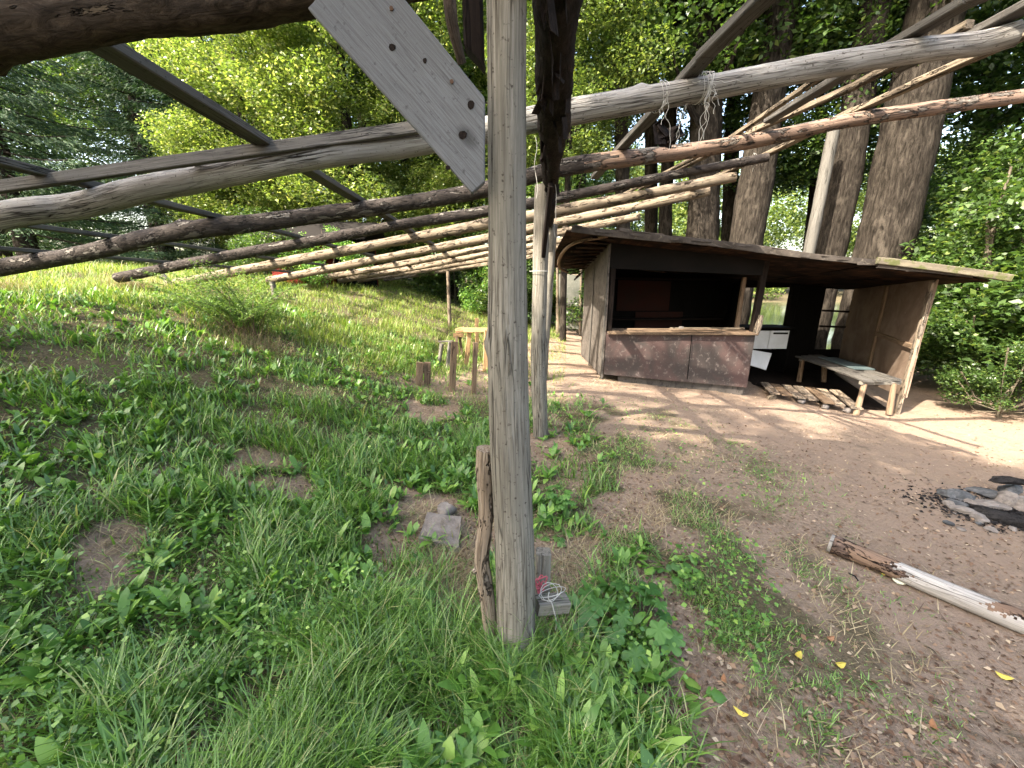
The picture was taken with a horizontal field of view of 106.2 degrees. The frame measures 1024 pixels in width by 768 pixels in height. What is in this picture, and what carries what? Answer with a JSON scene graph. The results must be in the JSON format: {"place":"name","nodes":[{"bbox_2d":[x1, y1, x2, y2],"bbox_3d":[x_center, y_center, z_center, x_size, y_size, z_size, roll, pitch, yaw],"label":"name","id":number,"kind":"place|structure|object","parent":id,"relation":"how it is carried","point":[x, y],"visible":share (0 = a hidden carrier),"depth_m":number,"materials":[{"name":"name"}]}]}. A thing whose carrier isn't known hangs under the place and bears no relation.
{"place":"outdoors","nodes":[
{"label":"outdoors","id":0,"kind":"place"},
{"bbox_2d":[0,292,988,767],"bbox_3d":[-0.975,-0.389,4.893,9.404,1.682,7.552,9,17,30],"label":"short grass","id":1,"kind":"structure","parent":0,"point":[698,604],"depth_m":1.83,"materials":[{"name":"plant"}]},
{"bbox_2d":[0,261,1023,767],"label":"ground","id":2,"kind":"structure","parent":0,"point":[924,403],"depth_m":2.65,"materials":[{"name":"soil"}]},
{"bbox_2d":[0,274,46,293],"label":"grass tuft","id":3,"kind":"object","parent":2,"relation":"on","point":[6,281],"visible":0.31,"depth_m":4.84,"materials":[{"name":"plant"}]},
{"bbox_2d":[0,67,129,263],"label":"spruce","id":4,"kind":"object","parent":2,"relation":"on","point":[6,253],"visible":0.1,"depth_m":14.75,"materials":[{"name":"green plant"}]},
{"bbox_2d":[0,58,169,264],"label":"spruce","id":5,"kind":"object","parent":2,"relation":"on","point":[24,237],"visible":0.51,"depth_m":11.98,"materials":[{"name":"green plant"}]},
{"bbox_2d":[41,648,131,719],"bbox_3d":[-1.454,1.048,1.352,0.187,0.064,0.270,0,15,0],"label":"weed plant","id":6,"kind":"object","parent":2,"relation":"on","point":[105,662],"visible":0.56,"depth_m":1.38,"materials":[{"name":"green plant"}]},
{"bbox_2d":[0,43,178,263],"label":"broadleaf tree","id":7,"kind":"object","parent":2,"relation":"on","point":[74,64],"visible":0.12,"depth_m":17.79,"materials":[{"name":"green plant"}]},
{"bbox_2d":[67,263,181,291],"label":"dry tuft","id":8,"kind":"object","parent":2,"relation":"on","point":[132,283],"visible":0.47,"depth_m":6.08,"materials":[{"name":"plant"}]},
{"bbox_2d":[25,41,241,264],"bbox_3d":[-16.943,-14.299,17.389,8.294,18.360,7.926,4,15,14],"label":"spruce","id":9,"kind":"object","parent":2,"relation":"on","point":[117,103],"visible":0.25,"depth_m":16.78,"materials":[{"name":"green plant"}]},
{"bbox_2d":[109,360,164,397],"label":"weed plant","id":10,"kind":"object","parent":2,"relation":"on","point":[137,380],"visible":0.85,"depth_m":3.09,"materials":[{"name":"green plant"}]},
{"bbox_2d":[105,34,255,268],"bbox_3d":[-13.124,-13.171,16.341,7.266,16.830,7.603,-3,15,-12],"label":"spruce","id":11,"kind":"object","parent":2,"relation":"on","point":[134,87],"visible":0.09,"depth_m":15.45,"materials":[{"name":"green plant"}]},
{"bbox_2d":[122,62,313,264],"bbox_3d":[-11.605,-8.258,15.674,6.008,7.651,6.620,11,18,36],"label":"broadleaf tree","id":12,"kind":"object","parent":2,"relation":"on","point":[214,132],"visible":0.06,"depth_m":14.52,"materials":[{"name":"green plant"}]},
{"bbox_2d":[130,258,306,336],"bbox_3d":[-3.624,-1.096,4.966,1.822,0.939,1.240,-7,16,-25],"label":"fern","id":13,"kind":"object","parent":2,"relation":"on","point":[236,317],"visible":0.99,"depth_m":4.84,"materials":[{"name":"green plant"}]},
{"bbox_2d":[124,19,342,272],"bbox_3d":[-9.679,-10.034,13.690,7.592,12.320,8.292,0,15,0],"label":"sunlit tree","id":14,"kind":"object","parent":2,"relation":"on","point":[183,138],"visible":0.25,"depth_m":12.47,"materials":[{"name":"green plant"}]},
{"bbox_2d":[147,307,354,369],"bbox_3d":[-3.164,-0.555,4.865,2.069,0.951,1.578,-11,18,-36],"label":"dry tuft","id":15,"kind":"object","parent":2,"relation":"on","point":[258,344],"visible":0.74,"depth_m":4.81,"materials":[{"name":"plant"}]},
{"bbox_2d":[219,205,305,278],"bbox_3d":[-6.730,-3.590,10.417,2.027,2.314,2.468,0,15,0],"label":"shrub","id":16,"kind":"object","parent":2,"relation":"on","point":[255,238],"visible":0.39,"depth_m":9.82,"materials":[{"name":"green plant"}]},
{"bbox_2d":[0,255,566,401],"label":"meadow grass","id":17,"kind":"structure","parent":2,"relation":"on","point":[82,266],"depth_m":7.10,"materials":[{"name":"plant"}]},
{"bbox_2d":[251,222,384,287],"bbox_3d":[-6.000,-3.974,12.558,3.400,2.485,2.513,0,15,0],"label":"hut","id":18,"kind":"object","parent":2,"relation":"on","point":[312,229],"visible":0.17,"depth_m":11.94,"materials":[{"name":"brown wood"}]},
{"bbox_2d":[156,0,483,260],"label":"sunlit tree","id":19,"kind":"object","parent":2,"relation":"on","point":[306,80],"visible":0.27,"depth_m":11.48,"materials":[{"name":"green plant"}]},
{"bbox_2d":[274,225,373,288],"bbox_3d":[-5.236,-3.342,10.694,2.685,1.984,2.205,0,15,0],"label":"shrub","id":20,"kind":"object","parent":2,"relation":"on","point":[350,257],"visible":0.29,"depth_m":10.48,"materials":[{"name":"green plant"}]},
{"bbox_2d":[0,287,691,767],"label":"weeds","id":21,"kind":"object","parent":2,"relation":"on","point":[448,749],"visible":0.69,"depth_m":1.97,"materials":[{"name":"green plant"}]},
{"bbox_2d":[298,40,416,279],"bbox_3d":[-7.391,-12.381,19.599,7.019,14.304,7.729,0,15,0],"label":"broadleaf tree","id":22,"kind":"object","parent":2,"relation":"on","point":[338,123],"visible":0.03,"depth_m":18.01,"materials":[{"name":"green plant"}]},
{"bbox_2d":[0,281,740,767],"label":"grass","id":23,"kind":"structure","parent":2,"relation":"on","point":[290,731],"depth_m":1.66,"materials":[{"name":"plant"}]},
{"bbox_2d":[361,578,436,636],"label":"weed plant","id":24,"kind":"object","parent":2,"relation":"on","point":[427,597],"visible":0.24,"depth_m":1.79,"materials":[{"name":"green plant"}]},
{"bbox_2d":[0,270,805,767],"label":"clover","id":25,"kind":"object","parent":2,"relation":"on","point":[22,758],"visible":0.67,"depth_m":1.63,"materials":[{"name":"green plant"}]},
{"bbox_2d":[346,119,470,282],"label":"broadleaf tree","id":26,"kind":"object","parent":2,"relation":"on","point":[360,125],"visible":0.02,"depth_m":17.09,"materials":[{"name":"green plant"}]},
{"bbox_2d":[376,212,450,289],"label":"shrub","id":27,"kind":"object","parent":2,"relation":"on","point":[388,249],"visible":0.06,"depth_m":14.51,"materials":[{"name":"green plant"}]},
{"bbox_2d":[416,362,430,385],"bbox_3d":[-1.216,-0.118,5.269,0.217,0.388,0.146,0,15,0],"label":"stool","id":28,"kind":"object","parent":2,"relation":"on","point":[422,368],"visible":0.84,"depth_m":5.24,"materials":[{"name":"brown wood"}]},
{"bbox_2d":[324,0,534,300],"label":"sunlit tree","id":29,"kind":"object","parent":2,"relation":"on","point":[382,109],"visible":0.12,"depth_m":13.30,"materials":[{"name":"green plant"}]},
{"bbox_2d":[418,512,460,552],"bbox_3d":[-0.435,0.918,2.379,0.256,0.076,0.344,0,15,0],"label":"flat stone","id":30,"kind":"object","parent":2,"relation":"on","point":[454,522],"visible":0.77,"depth_m":2.36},
{"bbox_2d":[437,501,456,514],"bbox_3d":[-0.433,0.847,2.567,0.132,0.093,0.118,0,15,0],"label":"stone","id":31,"kind":"object","parent":30,"relation":"on","point":[442,508],"visible":0.87,"depth_m":2.54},
{"bbox_2d":[295,556,593,763],"bbox_3d":[-0.292,0.996,1.542,1.093,0.374,0.922,9,17,30],"label":"grass tuft","id":32,"kind":"object","parent":2,"relation":"on","point":[433,627],"visible":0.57,"depth_m":1.52,"materials":[{"name":"plant"}]},
{"bbox_2d":[438,340,453,367],"bbox_3d":[-1.137,-0.483,6.549,0.286,0.527,0.321,0,15,0],"label":"log stool","id":33,"kind":"object","parent":2,"relation":"on","point":[440,351],"visible":0.71,"depth_m":6.46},
{"bbox_2d":[411,221,487,303],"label":"shrub","id":34,"kind":"object","parent":2,"relation":"on","point":[434,281],"visible":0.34,"depth_m":14.15,"materials":[{"name":"green plant"}]},
{"bbox_2d":[449,341,457,391],"bbox_3d":[-0.796,-0.189,5.192,0.156,0.773,0.068,0,15,0],"label":"plank upright","id":35,"kind":"object","parent":2,"relation":"on","point":[453,364],"visible":0.88,"depth_m":5.15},
{"bbox_2d":[453,333,463,357],"bbox_3d":[-1.014,-0.715,7.342,0.189,0.536,0.190,0,15,0],"label":"stool","id":36,"kind":"object","parent":2,"relation":"on","point":[457,336],"visible":0.68,"depth_m":7.27,"materials":[{"name":"brown wood"}]},
{"bbox_2d":[337,0,592,297],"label":"broadleaf tree","id":37,"kind":"object","parent":2,"relation":"on","point":[468,63],"visible":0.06,"depth_m":13.54,"materials":[{"name":"green plant"}]},
{"bbox_2d":[455,318,487,371],"bbox_3d":[-0.680,-0.734,7.143,0.785,0.838,1.464,-8,17,-28],"label":"table frame","id":38,"kind":"object","parent":2,"relation":"on","point":[476,330],"visible":0.64,"depth_m":6.71,"materials":[{"name":"brown wood"}]},
{"bbox_2d":[458,266,487,313],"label":"shrub","id":39,"kind":"object","parent":2,"relation":"on","point":[468,303],"visible":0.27,"depth_m":13.63,"materials":[{"name":"green plant"}]},
{"bbox_2d":[471,342,477,394],"bbox_3d":[-0.507,-0.167,5.189,0.117,0.797,0.064,0,15,0],"label":"plank upright","id":40,"kind":"object","parent":2,"relation":"on","point":[474,366],"visible":0.9,"depth_m":5.15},
{"bbox_2d":[472,445,496,646],"bbox_3d":[-0.101,0.723,1.532,0.101,1.006,0.086,4,15,13],"label":"stake","id":41,"kind":"object","parent":2,"relation":"on","point":[481,569],"visible":0.77,"depth_m":1.47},
{"bbox_2d":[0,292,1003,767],"bbox_3d":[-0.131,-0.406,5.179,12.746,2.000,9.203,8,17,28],"label":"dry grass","id":42,"kind":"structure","parent":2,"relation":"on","point":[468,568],"depth_m":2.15,"materials":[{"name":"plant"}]},
{"bbox_2d":[0,0,1023,653],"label":"pole roof frame","id":43,"kind":"object","parent":2,"relation":"on","point":[400,56],"visible":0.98,"depth_m":2.08,"materials":[{"name":"grey wood"}]},
{"bbox_2d":[652,80,670,147],"bbox_3d":[0.869,-1.544,2.238,0.079,0.372,0.165,0,15,0],"label":"twine","id":44,"kind":"object","parent":43,"relation":"attached to","point":[662,106],"visible":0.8,"depth_m":2.17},
{"bbox_2d":[652,119,683,148],"bbox_3d":[1.136,-1.826,2.813,0.218,0.186,0.131,3,15,11],"label":"bark scrap","id":45,"kind":"object","parent":43,"relation":"attached to","point":[663,135],"visible":0.86,"depth_m":2.79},
{"bbox_2d":[692,71,740,148],"bbox_3d":[1.149,-1.548,2.197,0.326,0.402,0.170,0,15,0],"label":"twine","id":46,"kind":"object","parent":43,"relation":"attached to","point":[708,90],"visible":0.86,"depth_m":2.12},
{"bbox_2d":[468,260,555,322],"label":"shrub","id":47,"kind":"object","parent":2,"relation":"on","point":[484,298],"visible":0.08,"depth_m":13.15,"materials":[{"name":"green plant"}]},
{"bbox_2d":[1,4,1023,286],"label":"deep woods","id":48,"kind":"object","parent":2,"relation":"on","point":[165,154],"depth_m":25.11,"materials":[{"name":"green plant"}]},
{"bbox_2d":[390,561,647,767],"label":"grass tuft","id":49,"kind":"object","parent":2,"relation":"on","point":[535,652],"visible":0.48,"depth_m":1.47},
{"bbox_2d":[433,4,612,179],"bbox_3d":[0.740,-11.840,18.433,10.115,16.916,10.898,0,15,0],"label":"broadleaf tree","id":50,"kind":"object","parent":2,"relation":"on","point":[486,93],"depth_m":14.91,"materials":[{"name":"green plant"}]},
{"bbox_2d":[473,150,614,315],"bbox_3d":[0.958,-5.442,14.715,5.799,6.771,6.133,0,15,0],"label":"broadleaf tree","id":51,"kind":"object","parent":2,"relation":"on","point":[530,191],"visible":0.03,"depth_m":13.19,"materials":[{"name":"green plant"}]},
{"bbox_2d":[535,547,570,622],"bbox_3d":[0.149,0.981,1.721,0.153,0.448,0.206,-4,15,-16],"label":"short post","id":52,"kind":"object","parent":2,"relation":"on","point":[543,561],"visible":0.63,"depth_m":1.66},
{"bbox_2d":[535,575,547,593],"bbox_3d":[0.109,0.855,1.645,0.090,0.070,0.062,0,15,0],"label":"cord bundle","id":53,"kind":"object","parent":52,"relation":"attached to","point":[538,586],"visible":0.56,"depth_m":1.63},
{"bbox_2d":[538,582,565,629],"bbox_3d":[0.164,0.926,1.595,0.113,0.195,0.063,0,15,0],"label":"twine","id":54,"kind":"object","parent":52,"relation":"hanging from","point":[548,600],"visible":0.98,"depth_m":1.58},
{"bbox_2d":[533,527,572,547],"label":"leafy seedling","id":55,"kind":"object","parent":2,"relation":"on","point":[558,540],"visible":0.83,"depth_m":2.35,"materials":[{"name":"green plant"}]},
{"bbox_2d":[528,268,583,332],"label":"shrub","id":56,"kind":"object","parent":2,"relation":"on","point":[571,307],"visible":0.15,"depth_m":11.95,"materials":[{"name":"green plant"}]},
{"bbox_2d":[544,485,575,512],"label":"leafy seedling","id":57,"kind":"object","parent":2,"relation":"on","point":[560,501],"visible":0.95,"depth_m":2.56,"materials":[{"name":"green plant"}]},
{"bbox_2d":[556,268,581,335],"bbox_3d":[1.764,-2.561,11.914,0.868,2.232,0.118,0,15,0],"label":"cloth screen","id":58,"kind":"object","parent":2,"relation":"on","point":[573,286],"visible":0.64,"depth_m":11.86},
{"bbox_2d":[119,130,1023,767],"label":"dead leaves","id":59,"kind":"object","parent":2,"relation":"on","point":[797,727],"depth_m":2.18,"materials":[{"name":"plant"}]},
{"bbox_2d":[535,582,620,708],"bbox_3d":[0.157,1.004,1.648,0.635,0.293,0.694,0,15,0],"label":"dry tuft","id":60,"kind":"object","parent":2,"relation":"on","point":[546,618],"visible":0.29,"depth_m":1.64,"materials":[{"name":"plant"}]},
{"bbox_2d":[485,18,683,230],"bbox_3d":[2.778,-9.665,16.577,8.461,14.310,7.765,0,15,0],"label":"broadleaf tree","id":61,"kind":"object","parent":2,"relation":"on","point":[612,172],"visible":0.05,"depth_m":16.18,"materials":[{"name":"green plant"}]},
{"bbox_2d":[484,0,689,340],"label":"broadleaf tree","id":62,"kind":"object","parent":2,"relation":"on","point":[589,143],"visible":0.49,"depth_m":8.44,"materials":[{"name":"green plant"}]},
{"bbox_2d":[565,588,608,628],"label":"leafy seedling","id":63,"kind":"object","parent":2,"relation":"on","point":[597,608],"visible":0.42,"depth_m":1.72,"materials":[{"name":"green plant"}]},
{"bbox_2d":[530,0,690,232],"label":"broadleaf tree","id":64,"kind":"object","parent":2,"relation":"on","point":[651,220],"visible":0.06,"depth_m":13.45,"materials":[{"name":"green plant"}]},
{"bbox_2d":[205,314,1023,767],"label":"litter","id":65,"kind":"object","parent":2,"relation":"on","point":[889,722],"visible":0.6,"depth_m":1.68,"materials":[{"name":"plant"}]},
{"bbox_2d":[225,354,1023,767],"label":"twigs","id":66,"kind":"object","parent":2,"relation":"on","point":[781,654],"visible":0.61,"depth_m":1.52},
{"bbox_2d":[574,0,695,229],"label":"broadleaf tree","id":67,"kind":"object","parent":2,"relation":"on","point":[622,174],"visible":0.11,"depth_m":10.12,"materials":[{"name":"green plant"}]},
{"bbox_2d":[601,579,685,671],"bbox_3d":[0.560,1.048,1.704,0.343,0.135,0.457,0,15,0],"label":"leafy seedling","id":68,"kind":"object","parent":2,"relation":"on","point":[661,633],"visible":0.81,"depth_m":1.62,"materials":[{"name":"green plant"}]},
{"bbox_2d":[579,0,758,235],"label":"broadleaf tree","id":69,"kind":"object","parent":2,"relation":"on","point":[665,221],"visible":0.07,"depth_m":11.20,"materials":[{"name":"green plant"}]},
{"bbox_2d":[637,540,703,585],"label":"weed plant","id":70,"kind":"object","parent":2,"relation":"on","point":[672,565],"visible":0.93,"depth_m":2.07,"materials":[{"name":"green plant"}]},
{"bbox_2d":[682,677,727,718],"bbox_3d":[0.697,1.181,1.437,0.162,0.033,0.182,13,19,40],"label":"plantain","id":71,"kind":"object","parent":2,"relation":"on","point":[717,696],"visible":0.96,"depth_m":1.45,"materials":[{"name":"green plant"}]},
{"bbox_2d":[606,0,810,239],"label":"broadleaf tree","id":72,"kind":"object","parent":2,"relation":"on","point":[703,217],"visible":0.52,"depth_m":8.69,"materials":[{"name":"green plant"}]},
{"bbox_2d":[660,0,800,323],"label":"broadleaf tree","id":73,"kind":"object","parent":2,"relation":"on","point":[753,197],"visible":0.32,"depth_m":8.98,"materials":[{"name":"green plant"}]},
{"bbox_2d":[448,125,1023,299],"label":"woods","id":74,"kind":"object","parent":2,"relation":"on","point":[795,215],"visible":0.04,"depth_m":43.67,"materials":[{"name":"green plant"}]},
{"bbox_2d":[635,0,856,241],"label":"broadleaf tree","id":75,"kind":"object","parent":2,"relation":"on","point":[728,198],"visible":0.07,"depth_m":12.53,"materials":[{"name":"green plant"}]},
{"bbox_2d":[554,224,1014,414],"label":"shed","id":76,"kind":"structure","parent":2,"relation":"on","point":[635,279],"depth_m":6.20,"materials":[{"name":"brown wood"}]},
{"bbox_2d":[627,328,721,330],"bbox_3d":[2.500,-0.843,5.941,1.406,0.026,0.074,1,15,5],"label":"plank","id":77,"kind":"object","parent":76,"relation":"on","point":[670,329],"visible":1,"depth_m":5.94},
{"bbox_2d":[670,327,744,328],"bbox_3d":[3.050,-0.875,6.030,1.104,0.029,0.072,1,15,5],"label":"plank","id":78,"kind":"object","parent":76,"relation":"on","point":[712,327],"visible":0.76,"depth_m":6.01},
{"bbox_2d":[714,324,796,373],"bbox_3d":[4.960,-0.731,7.985,1.320,0.949,0.620,0,15,0],"label":"cupboard","id":79,"kind":"object","parent":76,"relation":"on","point":[774,339],"visible":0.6,"depth_m":7.71,"materials":[{"name":"white laminate"}]},
{"bbox_2d":[750,350,771,369],"bbox_3d":[4.812,-0.469,7.456,0.498,0.383,0.168,0,15,0],"label":"loose panel","id":80,"kind":"object","parent":76,"relation":"on","point":[760,359],"visible":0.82,"depth_m":7.45,"materials":[{"name":"white laminate"}]},
{"bbox_2d":[760,382,862,409],"bbox_3d":[4.772,0.136,6.248,1.135,0.107,1.165,7,16,24],"label":"pallet","id":81,"kind":"object","parent":76,"relation":"on","point":[825,396],"visible":0.99,"depth_m":6.13,"materials":[{"name":"brown wood"}]},
{"bbox_2d":[795,355,901,415],"bbox_3d":[5.567,-0.039,6.521,0.679,0.546,2.391,4,15,14],"label":"bench","id":82,"kind":"object","parent":76,"relation":"on","point":[865,378],"visible":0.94,"depth_m":5.78,"materials":[{"name":"brown wood"}]},
{"bbox_2d":[818,357,874,369],"bbox_3d":[5.723,-0.363,6.622,0.302,0.022,1.020,3,15,11],"label":"board","id":83,"kind":"object","parent":82,"relation":"on","point":[846,363],"visible":1,"depth_m":6.53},
{"bbox_2d":[723,0,1002,348],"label":"broadleaf tree","id":84,"kind":"object","parent":2,"relation":"on","point":[845,183],"visible":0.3,"depth_m":8.34,"materials":[{"name":"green plant"}]},
{"bbox_2d":[720,0,1020,251],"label":"broadleaf tree","id":85,"kind":"object","parent":2,"relation":"on","point":[793,170],"visible":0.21,"depth_m":9.13,"materials":[{"name":"green plant"}]},
{"bbox_2d":[831,0,966,357],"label":"broadleaf tree","id":86,"kind":"object","parent":2,"relation":"on","point":[903,162],"visible":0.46,"depth_m":7.84,"materials":[{"name":"brown plant"}]},
{"bbox_2d":[810,0,1023,333],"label":"broadleaf tree","id":87,"kind":"object","parent":2,"relation":"on","point":[986,61],"visible":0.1,"depth_m":9.77,"materials":[{"name":"green plant"}]},
{"bbox_2d":[826,534,1023,633],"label":"fallen log","id":88,"kind":"object","parent":2,"relation":"on","point":[1008,616],"visible":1,"depth_m":2.00,"materials":[{"name":"wood"}]},
{"bbox_2d":[840,0,1023,360],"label":"broadleaf tree","id":89,"kind":"object","parent":2,"relation":"on","point":[1014,116],"visible":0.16,"depth_m":9.44,"materials":[{"name":"green plant"}]},
{"bbox_2d":[936,489,955,498],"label":"stone","id":90,"kind":"object","parent":2,"relation":"on","point":[947,493],"visible":0.72,"depth_m":3.19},
{"bbox_2d":[885,478,1023,536],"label":"ash","id":91,"kind":"object","parent":2,"relation":"on","point":[1014,511],"visible":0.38,"depth_m":3.02,"materials":[{"name":"grey soil"}]},
{"bbox_2d":[898,181,1023,366],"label":"shrub","id":92,"kind":"object","parent":2,"relation":"on","point":[933,257],"visible":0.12,"depth_m":7.51,"materials":[{"name":"green plant"}]},
{"bbox_2d":[947,488,975,500],"bbox_3d":[3.733,0.928,3.202,0.228,0.098,0.173,0,15,0],"label":"stone","id":93,"kind":"object","parent":2,"relation":"on","point":[960,495],"visible":0.56,"depth_m":3.16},
{"bbox_2d":[947,505,976,514],"bbox_3d":[3.499,0.980,2.991,0.165,0.066,0.124,-6,16,-22],"label":"stone","id":94,"kind":"object","parent":2,"relation":"on","point":[964,510],"visible":0.86,"depth_m":2.96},
{"bbox_2d":[911,43,1023,355],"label":"broadleaf tree","id":95,"kind":"object","parent":2,"relation":"on","point":[977,172],"visible":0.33,"depth_m":8.32,"materials":[{"name":"green plant"}]},
{"bbox_2d":[914,243,1023,380],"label":"shrub","id":96,"kind":"object","parent":2,"relation":"on","point":[953,323],"visible":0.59,"depth_m":6.46,"materials":[{"name":"green plant"}]},
{"bbox_2d":[915,177,1023,385],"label":"shrub","id":97,"kind":"object","parent":2,"relation":"on","point":[1016,291],"visible":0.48,"depth_m":6.30,"materials":[{"name":"green plant"}]},
{"bbox_2d":[925,117,1023,383],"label":"sapling","id":98,"kind":"object","parent":2,"relation":"on","point":[1006,233],"visible":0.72,"depth_m":6.72,"materials":[{"name":"green plant"}]},
{"bbox_2d":[934,338,1023,418],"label":"shrub","id":99,"kind":"object","parent":2,"relation":"on","point":[986,380],"visible":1,"depth_m":5.64,"materials":[{"name":"green plant"}]},
{"bbox_2d":[969,511,989,522],"bbox_3d":[3.520,1.011,2.911,0.103,0.068,0.167,8,17,29],"label":"stone","id":100,"kind":"object","parent":2,"relation":"on","point":[979,516],"visible":0.88,"depth_m":2.88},
{"bbox_2d":[963,486,997,498],"bbox_3d":[4.096,0.956,3.280,0.338,0.105,0.131,8,17,29],"label":"stone","id":101,"kind":"object","parent":2,"relation":"on","point":[988,493],"visible":0.52,"depth_m":3.29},
{"bbox_2d":[974,499,1011,509],"bbox_3d":[3.832,0.983,3.089,0.234,0.086,0.142,0,15,0],"label":"stone","id":102,"kind":"object","parent":2,"relation":"on","point":[990,503],"visible":0.59,"depth_m":3.06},
{"bbox_2d":[972,507,1023,527],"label":"charred log","id":103,"kind":"object","parent":2,"relation":"on","point":[1011,519],"visible":0.69,"depth_m":2.87,"materials":[{"name":"black wood"}]},
{"bbox_2d":[992,490,1019,506],"bbox_3d":[4.086,0.959,3.173,0.167,0.136,0.196,14,20,42],"label":"stone","id":104,"kind":"object","parent":2,"relation":"on","point":[1008,498],"visible":0.59,"depth_m":3.14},
{"bbox_2d":[991,333,1023,382],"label":"shrub","id":105,"kind":"object","parent":2,"relation":"on","point":[1015,361],"visible":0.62,"depth_m":5.60,"materials":[{"name":"green plant"}]},
{"bbox_2d":[997,484,1023,494],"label":"stone","id":106,"kind":"object","parent":2,"relation":"on","point":[1017,489],"visible":0.57,"depth_m":3.36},
{"bbox_2d":[988,476,1023,484],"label":"charred log","id":107,"kind":"object","parent":106,"relation":"on","point":[1006,480],"visible":1,"depth_m":3.33,"materials":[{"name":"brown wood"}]},
{"bbox_2d":[2,0,1023,275],"label":"sky","id":108,"kind":"structure","parent":0,"point":[688,118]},
{"bbox_2d":[748,302,1000,367],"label":"pond water","id":109,"kind":"structure","parent":0,"point":[773,312],"depth_m":24.87,"materials":[{"name":"green liquid"}]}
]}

